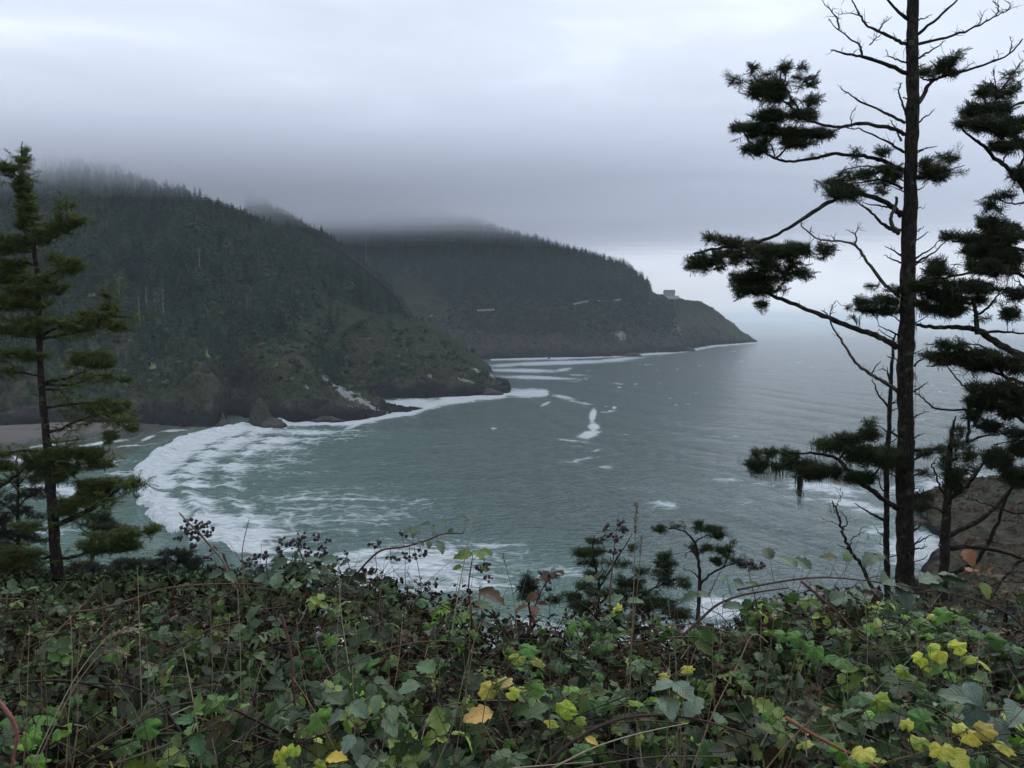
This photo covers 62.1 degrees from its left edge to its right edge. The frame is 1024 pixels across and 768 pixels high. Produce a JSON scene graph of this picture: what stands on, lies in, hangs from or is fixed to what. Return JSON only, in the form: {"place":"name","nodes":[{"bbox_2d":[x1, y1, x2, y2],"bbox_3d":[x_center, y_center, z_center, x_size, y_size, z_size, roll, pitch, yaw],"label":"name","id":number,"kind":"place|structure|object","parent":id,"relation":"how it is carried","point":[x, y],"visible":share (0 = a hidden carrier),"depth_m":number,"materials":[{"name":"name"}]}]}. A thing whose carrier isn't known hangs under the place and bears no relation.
{"place":"outdoors","nodes":[
{"label":"outdoors","id":0,"kind":"place"},
{"bbox_2d":[0,422,216,447],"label":"beach","id":1,"kind":"structure","parent":0,"point":[23,434],"depth_m":446.68,"materials":[{"name":"sand"}]},
{"bbox_2d":[0,181,510,426],"bbox_3d":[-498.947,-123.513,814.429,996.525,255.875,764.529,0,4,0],"label":"hill","id":2,"kind":"structure","parent":0,"point":[195,397],"depth_m":563.37,"materials":[{"name":"plant"}]},
{"bbox_2d":[0,153,474,410],"bbox_3d":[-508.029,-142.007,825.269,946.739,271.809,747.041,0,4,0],"label":"hill forest","id":3,"kind":"object","parent":2,"relation":"on","point":[201,215],"visible":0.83,"depth_m":699.77,"materials":[{"name":"green plant"}]},
{"bbox_2d":[0,226,493,401],"bbox_3d":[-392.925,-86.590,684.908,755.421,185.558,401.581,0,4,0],"label":"cliff scrub","id":4,"kind":"object","parent":2,"relation":"on","point":[298,364],"visible":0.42,"depth_m":611.88,"materials":[{"name":"green plant"}]},
{"bbox_2d":[245,195,414,318],"bbox_3d":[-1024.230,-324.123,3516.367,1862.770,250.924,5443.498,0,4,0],"label":"hill","id":5,"kind":"structure","parent":0,"point":[259,209],"depth_m":1175.53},
{"bbox_2d":[244,188,419,319],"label":"slope forest","id":6,"kind":"object","parent":5,"relation":"on","point":[264,201],"visible":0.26,"depth_m":1173.32,"materials":[{"name":"green plant"}]},
{"bbox_2d":[0,321,1023,649],"bbox_3d":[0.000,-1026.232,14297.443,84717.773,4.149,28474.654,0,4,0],"label":"sea","id":7,"kind":"structure","parent":0,"point":[548,463],"depth_m":330.69,"materials":[{"name":"liquid"}]},
{"bbox_2d":[248,397,271,425],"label":"sea stack","id":8,"kind":"object","parent":7,"relation":"in","point":[259,413],"visible":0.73,"depth_m":475.33,"materials":[{"name":"stone"}]},
{"bbox_2d":[258,417,287,427],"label":"sea rock","id":9,"kind":"object","parent":7,"relation":"in","point":[272,422],"visible":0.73,"depth_m":471.33,"materials":[{"name":"stone"}]},
{"bbox_2d":[309,416,346,422],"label":"sea rock","id":10,"kind":"object","parent":7,"relation":"in","point":[331,419],"visible":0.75,"depth_m":495.28,"materials":[{"name":"stone"}]},
{"bbox_2d":[345,401,420,412],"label":"rock spur","id":11,"kind":"structure","parent":7,"relation":"in","point":[396,408],"depth_m":557.39,"materials":[{"name":"stone"}]},
{"bbox_2d":[483,388,503,394],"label":"sea rock","id":12,"kind":"object","parent":7,"relation":"in","point":[489,391],"visible":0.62,"depth_m":674.63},
{"bbox_2d":[914,517,926,525],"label":"sea rock","id":13,"kind":"object","parent":7,"relation":"in","point":[917,521],"visible":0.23,"depth_m":247.43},
{"bbox_2d":[0,0,1023,320],"label":"sky","id":14,"kind":"structure","parent":0,"point":[600,126],"materials":[{"name":"grey"}]},
{"bbox_2d":[2,644,1023,767],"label":"ground","id":15,"kind":"structure","parent":0,"point":[545,749],"depth_m":4.34,"materials":[{"name":"soil"}]},
{"bbox_2d":[0,457,60,572],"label":"spruce tree","id":16,"kind":"object","parent":15,"relation":"on","point":[6,535],"visible":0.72,"depth_m":34.39,"materials":[{"name":"green plant"}]},
{"bbox_2d":[0,141,163,578],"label":"spruce tree","id":17,"kind":"object","parent":15,"relation":"on","point":[94,493],"visible":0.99,"depth_m":23.92,"materials":[{"name":"green plant"}]},
{"bbox_2d":[64,558,123,575],"bbox_3d":[-19.221,9.459,38.628,3.795,3.218,2.194,1,4,15],"label":"evergreen tree","id":18,"kind":"object","parent":15,"relation":"on","point":[92,567],"visible":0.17,"depth_m":38.39,"materials":[{"name":"plant"}]},
{"bbox_2d":[76,509,133,562],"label":"spruce tree","id":19,"kind":"object","parent":15,"relation":"on","point":[107,522],"visible":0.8,"depth_m":42.28,"materials":[{"name":"green plant"}]},
{"bbox_2d":[97,555,177,575],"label":"evergreen tree","id":20,"kind":"object","parent":15,"relation":"on","point":[118,563],"visible":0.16,"depth_m":40.43,"materials":[{"name":"plant"}]},
{"bbox_2d":[143,546,214,570],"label":"evergreen tree","id":21,"kind":"object","parent":15,"relation":"on","point":[183,556],"visible":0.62,"depth_m":46.85,"materials":[{"name":"plant"}]},
{"bbox_2d":[0,561,1022,714],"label":"slope scrub","id":22,"kind":"object","parent":15,"relation":"on","point":[55,587],"visible":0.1,"depth_m":15.13,"materials":[{"name":"green plant"}]},
{"bbox_2d":[0,550,1023,767],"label":"bramble thicket","id":23,"kind":"object","parent":15,"relation":"on","point":[413,754],"visible":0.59,"depth_m":3.23,"materials":[{"name":"green plant"}]},
{"bbox_2d":[0,699,19,767],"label":"bramble cane","id":24,"kind":"object","parent":23,"relation":"on","point":[5,709],"visible":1,"depth_m":1.76,"materials":[{"name":"plant"}]},
{"bbox_2d":[19,630,26,765],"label":"grass stalk","id":25,"kind":"object","parent":23,"relation":"on","point":[21,699],"depth_m":2.38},
{"bbox_2d":[23,627,29,767],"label":"grass stalk","id":26,"kind":"object","parent":23,"relation":"on","point":[27,695],"depth_m":2.47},
{"bbox_2d":[33,597,46,767],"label":"grass stalk","id":27,"kind":"object","parent":23,"relation":"on","point":[34,602],"depth_m":2.66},
{"bbox_2d":[44,612,47,767],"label":"grass stalk","id":28,"kind":"object","parent":23,"relation":"on","point":[46,701],"depth_m":2.39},
{"bbox_2d":[66,615,72,767],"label":"grass stalk","id":29,"kind":"object","parent":23,"relation":"on","point":[70,696],"depth_m":2.20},
{"bbox_2d":[72,621,81,767],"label":"grass stalk","id":30,"kind":"object","parent":23,"relation":"on","point":[77,694],"depth_m":2.00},
{"bbox_2d":[34,647,129,767],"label":"grass stalk","id":31,"kind":"object","parent":23,"relation":"on","point":[113,650],"depth_m":2.11,"materials":[{"name":"plant"}]},
{"bbox_2d":[71,620,92,767],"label":"grass stalk","id":32,"kind":"object","parent":23,"relation":"on","point":[80,692],"depth_m":3.07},
{"bbox_2d":[30,626,142,767],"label":"grass stalk","id":33,"kind":"object","parent":23,"relation":"on","point":[124,630],"depth_m":2.06,"materials":[{"name":"plant"}]},
{"bbox_2d":[101,583,117,767],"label":"grass stalk","id":34,"kind":"object","parent":23,"relation":"on","point":[107,670],"depth_m":3.04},
{"bbox_2d":[137,568,143,763],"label":"grass stalk","id":35,"kind":"object","parent":23,"relation":"on","point":[140,658],"depth_m":2.47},
{"bbox_2d":[146,639,150,749],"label":"grass stalk","id":36,"kind":"object","parent":23,"relation":"on","point":[148,686],"depth_m":2.27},
{"bbox_2d":[87,683,220,749],"bbox_3d":[-0.827,0.769,1.964,0.317,0.161,0.008,0,4,0],"label":"grass stalk","id":37,"kind":"object","parent":23,"relation":"on","point":[156,706],"depth_m":1.96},
{"bbox_2d":[26,571,283,612],"bbox_3d":[-1.368,0.799,3.253,0.982,0.174,0.107,0,4,-3],"label":"bramble cane","id":38,"kind":"object","parent":23,"relation":"on","point":[276,581],"visible":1,"depth_m":3.27,"materials":[{"name":"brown plant"}]},
{"bbox_2d":[161,658,168,767],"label":"grass stalk","id":39,"kind":"object","parent":23,"relation":"on","point":[165,712],"depth_m":2.33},
{"bbox_2d":[117,693,251,765],"bbox_3d":[-0.762,0.800,1.970,0.310,0.169,0.079,0,4,0],"label":"bramble cane","id":40,"kind":"object","parent":23,"relation":"on","point":[196,742],"visible":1,"depth_m":1.96,"materials":[{"name":"green plant"}]},
{"bbox_2d":[183,649,201,767],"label":"grass stalk","id":41,"kind":"object","parent":23,"relation":"on","point":[192,697],"depth_m":2.17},
{"bbox_2d":[173,512,236,588],"bbox_3d":[-1.476,0.799,4.077,0.306,0.377,0.169,0,4,0],"label":"berry spray","id":42,"kind":"object","parent":23,"relation":"attached to","point":[217,572],"visible":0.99,"depth_m":4.07,"materials":[{"name":"black plant"}]},
{"bbox_2d":[208,600,214,767],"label":"grass stalk","id":43,"kind":"object","parent":23,"relation":"on","point":[209,603],"depth_m":2.60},
{"bbox_2d":[193,614,229,766],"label":"grass stalk","id":44,"kind":"object","parent":23,"relation":"on","point":[219,681],"depth_m":2.68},
{"bbox_2d":[237,589,244,767],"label":"grass stalk","id":45,"kind":"object","parent":23,"relation":"on","point":[240,668],"depth_m":2.77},
{"bbox_2d":[222,553,261,589],"bbox_3d":[-1.314,0.910,4.128,0.185,0.183,0.109,0,4,0],"label":"berry spray","id":46,"kind":"object","parent":23,"relation":"attached to","point":[245,563],"visible":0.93,"depth_m":4.13,"materials":[{"name":"plant"}]},
{"bbox_2d":[242,520,248,603],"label":"grass stalk","id":47,"kind":"object","parent":23,"relation":"on","point":[242,565],"depth_m":3.87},
{"bbox_2d":[257,550,269,578],"bbox_3d":[-1.289,0.930,4.398,0.062,0.151,0.145,-2,5,-20],"label":"berry spray","id":48,"kind":"object","parent":23,"relation":"attached to","point":[264,557],"visible":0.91,"depth_m":4.38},
{"bbox_2d":[279,614,301,767],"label":"bramble cane","id":49,"kind":"object","parent":23,"relation":"on","point":[284,628],"visible":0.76,"depth_m":2.36,"materials":[{"name":"plant"}]},
{"bbox_2d":[261,532,338,587],"bbox_3d":[-1.113,0.907,4.374,0.443,0.304,0.178,0,4,0],"label":"berry spray","id":50,"kind":"object","parent":23,"relation":"on","point":[280,562],"visible":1,"depth_m":4.38,"materials":[{"name":"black plant"}]},
{"bbox_2d":[295,618,319,758],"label":"grass stalk","id":51,"kind":"object","parent":23,"relation":"on","point":[297,630],"depth_m":2.12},
{"bbox_2d":[272,743,348,767],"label":"vine","id":52,"kind":"object","parent":23,"relation":"on","point":[292,751],"visible":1,"depth_m":1.95,"materials":[{"name":"yellow plant"}]},
{"bbox_2d":[293,678,335,750],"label":"grass stalk","id":53,"kind":"object","parent":23,"relation":"on","point":[316,716],"depth_m":2.07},
{"bbox_2d":[335,579,341,685],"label":"grass stalk","id":54,"kind":"object","parent":23,"relation":"on","point":[340,584],"depth_m":2.61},
{"bbox_2d":[336,550,352,575],"bbox_3d":[-0.858,0.933,4.380,0.084,0.146,0.078,0,4,0],"label":"berry spray","id":55,"kind":"object","parent":23,"relation":"attached to","point":[345,561],"visible":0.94,"depth_m":4.38,"materials":[{"name":"black plant"}]},
{"bbox_2d":[338,562,366,754],"bbox_3d":[-0.513,0.939,2.779,0.100,0.729,0.007,0,4,0],"label":"grass stalk","id":56,"kind":"object","parent":23,"relation":"on","point":[343,627],"depth_m":2.77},
{"bbox_2d":[328,657,435,767],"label":"bramble cane","id":57,"kind":"object","parent":23,"relation":"on","point":[352,742],"visible":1,"depth_m":2.05,"materials":[{"name":"green plant"}]},
{"bbox_2d":[378,608,396,766],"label":"grass stalk","id":58,"kind":"object","parent":23,"relation":"on","point":[388,695],"depth_m":1.96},
{"bbox_2d":[357,514,467,572],"bbox_3d":[-0.511,0.819,4.268,0.589,0.334,0.139,0,4,0],"label":"bramble cane","id":59,"kind":"object","parent":23,"relation":"attached to","point":[440,546],"visible":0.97,"depth_m":4.27,"materials":[{"name":"green plant"}]},
{"bbox_2d":[435,622,480,767],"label":"grass stalk","id":60,"kind":"object","parent":23,"relation":"on","point":[458,702],"depth_m":2.09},
{"bbox_2d":[450,507,476,639],"bbox_3d":[-0.198,0.776,3.469,0.115,0.553,0.006,0,4,0],"label":"grass stalk","id":61,"kind":"object","parent":23,"relation":"on","point":[461,577],"depth_m":3.47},
{"bbox_2d":[426,548,504,644],"bbox_3d":[-0.238,1.045,4.082,0.406,0.522,0.134,0,4,0],"label":"bramble cane","id":62,"kind":"object","parent":23,"relation":"on","point":[491,593],"visible":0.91,"depth_m":4.07,"materials":[{"name":"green plant"}]},
{"bbox_2d":[461,603,471,743],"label":"grass stalk","id":63,"kind":"object","parent":23,"relation":"on","point":[468,666],"depth_m":2.61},
{"bbox_2d":[453,585,481,767],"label":"grass stalk","id":64,"kind":"object","parent":23,"relation":"on","point":[479,594],"depth_m":2.08,"materials":[{"name":"plant"}]},
{"bbox_2d":[468,657,506,765],"bbox_3d":[-0.075,0.845,2.119,0.130,0.341,0.007,0,4,0],"label":"grass stalk","id":65,"kind":"object","parent":23,"relation":"on","point":[483,711],"depth_m":2.12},
{"bbox_2d":[462,643,545,737],"bbox_3d":[-0.010,0.783,2.177,0.220,0.243,0.102,2,5,22],"label":"vine","id":66,"kind":"object","parent":23,"relation":"on","point":[474,715],"visible":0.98,"depth_m":2.17,"materials":[{"name":"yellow plant"}]},
{"bbox_2d":[502,552,517,629],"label":"grass stalk","id":67,"kind":"object","parent":23,"relation":"on","point":[512,591],"depth_m":3.68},
{"bbox_2d":[0,576,1023,767],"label":"creeping vine","id":68,"kind":"object","parent":23,"relation":"attached to","point":[920,715],"visible":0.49,"depth_m":2.87,"materials":[{"name":"green plant"}]},
{"bbox_2d":[785,716,877,767],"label":"bramble cane","id":69,"kind":"object","parent":68,"relation":"on","point":[796,724],"visible":0.8,"depth_m":1.97,"materials":[{"name":"plant"}]},
{"bbox_2d":[516,570,563,634],"bbox_3d":[0.129,1.001,3.878,0.213,0.303,0.107,-1,5,-16],"label":"berry spray","id":70,"kind":"object","parent":23,"relation":"attached to","point":[534,609],"visible":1,"depth_m":3.87,"materials":[{"name":"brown plant"}]},
{"bbox_2d":[548,592,551,767],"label":"grass stalk","id":71,"kind":"object","parent":23,"relation":"on","point":[549,681],"depth_m":1.98,"materials":[{"name":"plant"}]},
{"bbox_2d":[512,761,592,767],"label":"grass stalk","id":72,"kind":"object","parent":23,"relation":"on","point":[551,764],"depth_m":1.87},
{"bbox_2d":[559,628,566,767],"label":"grass stalk","id":73,"kind":"object","parent":23,"relation":"on","point":[562,696],"depth_m":2.26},
{"bbox_2d":[525,665,695,757],"bbox_3d":[0.235,0.795,2.065,0.408,0.236,0.092,0,4,0],"label":"vine","id":74,"kind":"object","parent":23,"relation":"on","point":[565,709],"visible":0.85,"depth_m":2.06,"materials":[{"name":"green plant"}]},
{"bbox_2d":[621,536,642,767],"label":"grass stalk","id":75,"kind":"object","parent":23,"relation":"on","point":[640,550],"depth_m":2.87,"materials":[{"name":"plant"}]},
{"bbox_2d":[627,501,638,767],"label":"grass stalk","id":76,"kind":"object","parent":23,"relation":"on","point":[635,523],"depth_m":2.66,"materials":[{"name":"plant"}]},
{"bbox_2d":[634,718,642,767],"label":"grass stalk","id":77,"kind":"object","parent":23,"relation":"on","point":[637,729],"depth_m":1.97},
{"bbox_2d":[541,678,752,767],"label":"bramble cane","id":78,"kind":"object","parent":23,"relation":"on","point":[693,706],"visible":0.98,"depth_m":1.96,"materials":[{"name":"green plant"}]},
{"bbox_2d":[675,643,680,766],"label":"grass stalk","id":79,"kind":"object","parent":23,"relation":"in","point":[676,697],"depth_m":2.23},
{"bbox_2d":[683,590,689,767],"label":"grass stalk","id":80,"kind":"object","parent":23,"relation":"on","point":[687,678],"depth_m":1.99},
{"bbox_2d":[704,594,724,739],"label":"grass stalk","id":81,"kind":"object","parent":23,"relation":"on","point":[723,595],"depth_m":2.71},
{"bbox_2d":[712,629,724,764],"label":"grass stalk","id":82,"kind":"object","parent":23,"relation":"on","point":[713,685],"depth_m":2.47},
{"bbox_2d":[692,634,767,767],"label":"grass stalk","id":83,"kind":"object","parent":23,"relation":"on","point":[720,699],"depth_m":2.06,"materials":[{"name":"plant"}]},
{"bbox_2d":[680,575,788,655],"bbox_3d":[0.909,0.944,3.477,0.442,0.342,0.115,0,4,0],"label":"bramble cane","id":84,"kind":"object","parent":23,"relation":"on","point":[703,645],"visible":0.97,"depth_m":3.48,"materials":[{"name":"green plant"}]},
{"bbox_2d":[735,636,753,647],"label":"seed tuft","id":85,"kind":"object","parent":23,"relation":"on","point":[743,643],"visible":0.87,"depth_m":2.67,"materials":[{"name":"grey plant"}]},
{"bbox_2d":[739,559,765,609],"bbox_3d":[1.042,0.862,3.673,0.108,0.233,0.147,2,5,21],"label":"berry spray","id":86,"kind":"object","parent":23,"relation":"attached to","point":[744,563],"visible":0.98,"depth_m":3.67,"materials":[{"name":"plant"}]},
{"bbox_2d":[760,593,776,734],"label":"grass stalk","id":87,"kind":"object","parent":23,"relation":"on","point":[769,656],"depth_m":2.55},
{"bbox_2d":[766,711,822,767],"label":"grass stalk","id":88,"kind":"object","parent":23,"relation":"on","point":[787,743],"depth_m":1.86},
{"bbox_2d":[781,607,810,766],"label":"grass stalk","id":89,"kind":"object","parent":23,"relation":"on","point":[794,692],"depth_m":2.08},
{"bbox_2d":[806,683,822,695],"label":"seed tuft","id":90,"kind":"object","parent":23,"relation":"on","point":[815,690],"visible":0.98,"depth_m":2.68,"materials":[{"name":"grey plant"}]},
{"bbox_2d":[800,579,893,660],"bbox_3d":[1.173,0.824,2.988,0.337,0.295,0.087,0,4,0],"label":"bramble cane","id":91,"kind":"object","parent":23,"relation":"on","point":[836,596],"visible":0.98,"depth_m":2.97,"materials":[{"name":"green plant"}]},
{"bbox_2d":[737,547,979,612],"bbox_3d":[1.330,0.756,3.268,0.929,0.242,0.142,0,4,0],"label":"bramble cane","id":92,"kind":"object","parent":23,"relation":"on","point":[904,593],"visible":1,"depth_m":3.27,"materials":[{"name":"green plant"}]},
{"bbox_2d":[864,593,867,734],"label":"grass stalk","id":93,"kind":"object","parent":23,"relation":"in","point":[867,647],"depth_m":2.62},
{"bbox_2d":[774,606,1007,680],"bbox_3d":[1.195,0.815,2.663,0.757,0.246,0.110,0,4,-2],"label":"vine","id":94,"kind":"object","parent":23,"relation":"attached to","point":[998,642],"visible":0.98,"depth_m":2.65,"materials":[{"name":"green plant"}]},
{"bbox_2d":[849,691,1016,767],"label":"vine","id":95,"kind":"object","parent":23,"relation":"attached to","point":[956,757],"visible":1,"depth_m":1.85,"materials":[{"name":"yellow plant"}]},
{"bbox_2d":[894,639,990,691],"bbox_3d":[1.294,0.868,2.566,0.277,0.167,0.096,0,4,0],"label":"vine","id":96,"kind":"object","parent":23,"relation":"on","point":[935,663],"visible":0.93,"depth_m":2.56,"materials":[{"name":"yellow plant"}]},
{"bbox_2d":[935,680,1023,743],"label":"bramble cane","id":97,"kind":"object","parent":23,"relation":"on","point":[973,711],"visible":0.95,"depth_m":2.05,"materials":[{"name":"green plant"}]},
{"bbox_2d":[961,548,1004,599],"bbox_3d":[1.791,0.728,3.270,0.188,0.201,0.112,-2,5,-23],"label":"bramble cane","id":98,"kind":"object","parent":23,"relation":"on","point":[969,556],"visible":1,"depth_m":3.24,"materials":[{"name":"brown plant"}]},
{"bbox_2d":[0,523,1023,767],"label":"withered growth","id":99,"kind":"object","parent":15,"relation":"on","point":[404,657],"visible":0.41,"depth_m":3.65,"materials":[{"name":"brown plant"}]},
{"bbox_2d":[580,519,643,613],"bbox_3d":[0.506,0.920,4.279,0.336,0.493,0.121,0,4,0],"label":"berry spray","id":100,"kind":"object","parent":99,"relation":"on","point":[612,598],"visible":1,"depth_m":4.29,"materials":[{"name":"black plant"}]},
{"bbox_2d":[553,723,687,767],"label":"grass stalk","id":101,"kind":"object","parent":99,"relation":"on","point":[561,763],"depth_m":1.86,"materials":[{"name":"plant"}]},
{"bbox_2d":[514,568,565,624],"bbox_3d":[0.375,2.807,11.088,0.712,0.936,0.656,0,4,0],"label":"spruce tree","id":102,"kind":"object","parent":15,"relation":"on","point":[529,586],"visible":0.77,"depth_m":11.19,"materials":[{"name":"green plant"}]},
{"bbox_2d":[556,534,697,622],"bbox_3d":[1.314,2.250,9.727,1.634,1.258,0.674,0,4,0],"label":"spruce tree","id":103,"kind":"object","parent":15,"relation":"on","point":[662,561],"visible":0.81,"depth_m":9.71,"materials":[{"name":"green plant"}]},
{"bbox_2d":[650,518,756,619],"bbox_3d":[2.787,2.860,12.304,1.666,1.853,0.558,0,4,0],"label":"spruce tree","id":104,"kind":"object","parent":15,"relation":"on","point":[718,535],"visible":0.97,"depth_m":12.22,"materials":[{"name":"green plant"}]},
{"bbox_2d":[820,486,876,596],"bbox_3d":[3.914,1.880,10.207,0.822,1.436,0.623,-3,5,-33],"label":"dead sapling","id":105,"kind":"object","parent":15,"relation":"on","point":[854,556],"visible":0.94,"depth_m":10.16,"materials":[{"name":"brown wood"}]},
{"bbox_2d":[681,0,1022,602],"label":"spruce tree","id":106,"kind":"object","parent":15,"relation":"on","point":[767,128],"visible":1,"depth_m":13.78,"materials":[{"name":"green plant"}]},
{"bbox_2d":[854,330,897,600],"bbox_3d":[6.751,1.600,15.690,0.954,5.234,0.695,-2,5,-24],"label":"spruce tree","id":107,"kind":"object","parent":15,"relation":"on","point":[885,519],"visible":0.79,"depth_m":15.65,"materials":[{"name":"brown plant"}]},
{"bbox_2d":[913,298,1006,518],"bbox_3d":[8.050,1.087,14.833,2.536,5.751,0.640,0,4,0],"label":"spruce tree","id":108,"kind":"object","parent":15,"relation":"on","point":[922,452],"visible":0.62,"depth_m":14.81,"materials":[{"name":"green plant"}]},
{"bbox_2d":[900,51,1023,598],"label":"spruce tree","id":109,"kind":"object","parent":15,"relation":"on","point":[991,250],"visible":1,"depth_m":11.84,"materials":[{"name":"green plant"}]},
{"bbox_2d":[921,416,1023,605],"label":"spruce tree","id":110,"kind":"object","parent":15,"relation":"on","point":[953,475],"visible":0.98,"depth_m":13.15,"materials":[{"name":"green plant"}]},
{"bbox_2d":[287,204,756,358],"bbox_3d":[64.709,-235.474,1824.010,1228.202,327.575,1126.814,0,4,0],"label":"hill","id":111,"kind":"structure","parent":0,"point":[700,323],"depth_m":1601.24,"materials":[{"name":"plant"}]},
{"bbox_2d":[313,193,680,338],"bbox_3d":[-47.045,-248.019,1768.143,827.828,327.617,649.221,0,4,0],"label":"distant forest","id":112,"kind":"object","parent":111,"relation":"on","point":[469,224],"visible":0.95,"depth_m":1637.58,"materials":[{"name":"green plant"}]},
{"bbox_2d":[663,290,678,298],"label":"house","id":113,"kind":"structure","parent":111,"relation":"on","point":[669,294],"depth_m":1845.01,"materials":[{"name":"white wood"}]},
{"bbox_2d":[913,475,1023,620],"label":"hill","id":114,"kind":"structure","parent":0,"point":[933,526],"depth_m":213.04,"materials":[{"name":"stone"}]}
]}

